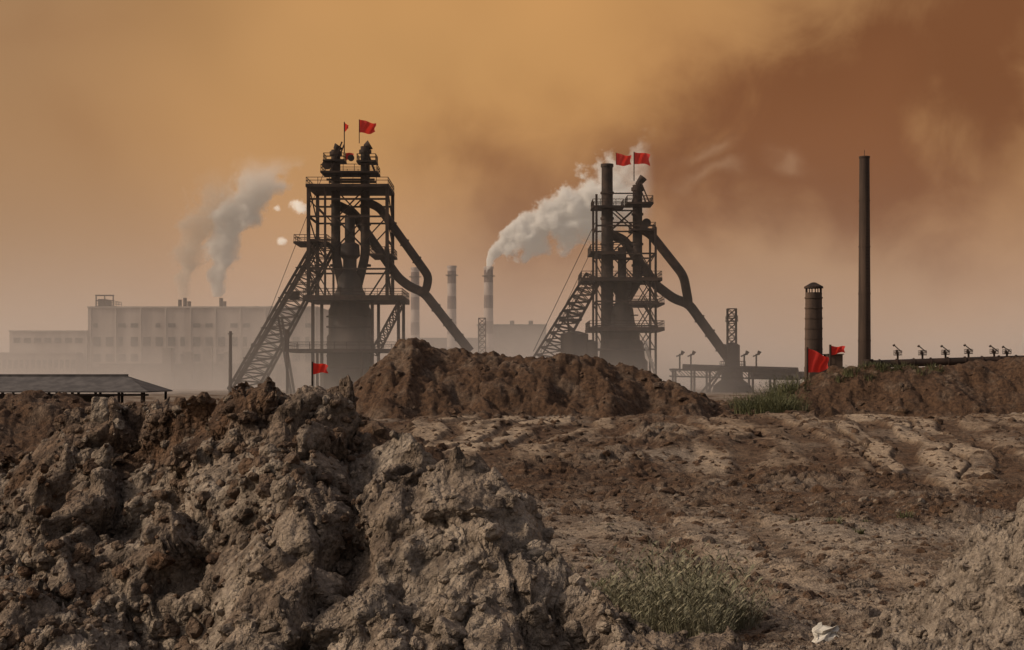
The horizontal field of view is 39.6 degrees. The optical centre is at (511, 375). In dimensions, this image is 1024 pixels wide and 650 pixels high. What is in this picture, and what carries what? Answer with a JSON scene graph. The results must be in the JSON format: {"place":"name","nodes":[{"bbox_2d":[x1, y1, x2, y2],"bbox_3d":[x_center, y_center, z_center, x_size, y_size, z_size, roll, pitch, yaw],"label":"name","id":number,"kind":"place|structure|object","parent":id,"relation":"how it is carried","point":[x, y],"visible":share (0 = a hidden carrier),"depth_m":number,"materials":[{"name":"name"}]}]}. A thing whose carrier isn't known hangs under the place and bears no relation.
{"place":"outdoors","nodes":[
{"label":"outdoors","id":0,"kind":"place"},
{"bbox_2d":[0,337,1023,649],"bbox_3d":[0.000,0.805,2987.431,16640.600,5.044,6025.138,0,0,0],"label":"ground","id":1,"kind":"structure","parent":0,"point":[288,559],"depth_m":12.16,"materials":[{"name":"brown soil"}]},
{"bbox_2d":[0,332,87,373],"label":"side wing","id":2,"kind":"structure","parent":1,"relation":"on","point":[81,363],"depth_m":329.50,"materials":[{"name":"grey concrete"}]},
{"bbox_2d":[0,374,172,402],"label":"open shed","id":3,"kind":"structure","parent":1,"relation":"on","point":[95,384],"depth_m":137.53,"materials":[{"name":"metal"}]},
{"bbox_2d":[98,348,282,388],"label":"annex","id":4,"kind":"object","parent":1,"relation":"on","point":[168,373],"visible":0.79,"depth_m":321.00,"materials":[{"name":"grey concrete"}]},
{"bbox_2d":[88,308,327,387],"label":"hall","id":5,"kind":"structure","parent":1,"relation":"on","point":[104,318],"depth_m":330.00,"materials":[{"name":"grey concrete"}]},
{"bbox_2d":[0,306,327,386],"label":"cornice and piers","id":6,"kind":"structure","parent":5,"relation":"part of","point":[165,307],"depth_m":329.65,"materials":[{"name":"concrete"}]},
{"bbox_2d":[2,323,310,372],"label":"windows","id":7,"kind":"structure","parent":6,"relation":"attached to","point":[147,342],"depth_m":329.88,"materials":[{"name":"grey glass"}]},
{"bbox_2d":[95,295,225,305],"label":"roof equipment","id":8,"kind":"object","parent":6,"relation":"on","point":[104,302],"visible":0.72,"depth_m":334.56,"materials":[{"name":"metal"}]},
{"bbox_2d":[228,331,232,393],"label":"utility pole","id":9,"kind":"object","parent":1,"relation":"on","point":[230,333],"visible":0.81,"depth_m":231.75,"materials":[{"name":"metal"}]},
{"bbox_2d":[311,362,327,385],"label":"red flag","id":10,"kind":"object","parent":1,"relation":"on","point":[317,368],"visible":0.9,"depth_m":100.03,"materials":[{"name":"fabric"}]},
{"bbox_2d":[227,119,473,393],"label":"blast furnace","id":11,"kind":"object","parent":1,"relation":"on","point":[350,350],"visible":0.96,"depth_m":237.48,"materials":[{"name":"metal"}]},
{"bbox_2d":[409,267,420,339],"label":"chimney","id":12,"kind":"object","parent":1,"relation":"on","point":[415,314],"visible":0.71,"depth_m":428.87,"materials":[{"name":"concrete"}]},
{"bbox_2d":[446,265,457,349],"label":"chimney","id":13,"kind":"object","parent":1,"relation":"on","point":[451,275],"visible":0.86,"depth_m":423.83,"materials":[{"name":"concrete"}]},
{"bbox_2d":[478,318,485,353],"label":"lattice mast","id":14,"kind":"object","parent":1,"relation":"on","point":[484,335],"visible":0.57,"depth_m":329.13,"materials":[{"name":"metal"}]},
{"bbox_2d":[482,266,494,352],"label":"chimney","id":15,"kind":"object","parent":1,"relation":"on","point":[488,275],"visible":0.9,"depth_m":418.76,"materials":[{"name":"concrete"}]},
{"bbox_2d":[0,340,1023,649],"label":"dirt clods","id":16,"kind":"object","parent":1,"relation":"on","point":[14,634],"visible":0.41,"depth_m":22.99,"materials":[{"name":"brown soil"}]},
{"bbox_2d":[0,376,1023,649],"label":"rubble","id":17,"kind":"object","parent":1,"relation":"on","point":[334,586],"visible":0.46,"depth_m":8.59,"materials":[{"name":"brown soil"}]},
{"bbox_2d":[401,321,648,370],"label":"distant factory","id":18,"kind":"structure","parent":1,"relation":"on","point":[511,339],"depth_m":437.00,"materials":[{"name":"grey concrete"}]},
{"bbox_2d":[445,321,599,355],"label":"windows and vents","id":19,"kind":"structure","parent":18,"relation":"in","point":[515,351],"depth_m":436.94,"materials":[{"name":"grey glass"}]},
{"bbox_2d":[533,152,726,374],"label":"blast furnace","id":20,"kind":"object","parent":1,"relation":"on","point":[618,329],"visible":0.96,"depth_m":248.01,"materials":[{"name":"metal"}]},
{"bbox_2d":[586,530,779,637],"bbox_3d":[1.980,2.445,16.702,2.388,1.135,3.476,0,0,0],"label":"grass tussock","id":21,"kind":"object","parent":1,"relation":"on","point":[663,608],"depth_m":16.22,"materials":[{"name":"green plant"}]},
{"bbox_2d":[712,308,751,392],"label":"dust catcher","id":22,"kind":"object","parent":1,"relation":"on","point":[728,385],"visible":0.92,"depth_m":248.69,"materials":[{"name":"metal"}]},
{"bbox_2d":[669,350,803,392],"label":"pipe rack","id":23,"kind":"object","parent":1,"relation":"on","point":[760,372],"visible":0.88,"depth_m":247.94,"materials":[{"name":"metal"}]},
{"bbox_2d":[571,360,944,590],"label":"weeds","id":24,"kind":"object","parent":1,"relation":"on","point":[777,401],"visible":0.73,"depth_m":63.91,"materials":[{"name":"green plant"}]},
{"bbox_2d":[806,347,828,379],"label":"red flag","id":25,"kind":"object","parent":1,"relation":"on","point":[816,361],"visible":0.93,"depth_m":69.03,"materials":[{"name":"fabric"}]},
{"bbox_2d":[804,282,843,380],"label":"furnace stack","id":26,"kind":"object","parent":1,"relation":"on","point":[813,321],"visible":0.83,"depth_m":208.89,"materials":[{"name":"brick"}]},
{"bbox_2d":[812,622,838,642],"bbox_3d":[3.220,2.684,14.592,0.290,0.292,0.199,0,0,0],"label":"plastic bag","id":27,"kind":"object","parent":1,"relation":"on","point":[821,632],"visible":0.74,"depth_m":14.55,"materials":[{"name":"white plastic"}]},
{"bbox_2d":[829,345,844,365],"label":"red flag","id":28,"kind":"object","parent":1,"relation":"on","point":[833,350],"visible":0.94,"depth_m":74.03,"materials":[{"name":"fabric"}]},
{"bbox_2d":[858,150,870,366],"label":"smokestack","id":29,"kind":"object","parent":1,"relation":"on","point":[864,324],"visible":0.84,"depth_m":214.27,"materials":[{"name":"brick"}]},
{"bbox_2d":[864,344,1023,366],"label":"gas pipeline","id":30,"kind":"object","parent":1,"relation":"on","point":[945,360],"visible":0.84,"depth_m":149.66,"materials":[{"name":"metal"}]},
{"bbox_2d":[0,0,1023,375],"label":"sky","id":31,"kind":"structure","parent":0,"point":[153,152],"materials":[{"name":"orange"}]},
{"bbox_2d":[759,371,803,385],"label":"distant warehouse","id":32,"kind":"structure","parent":0,"point":[762,381],"depth_m":420.00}
]}

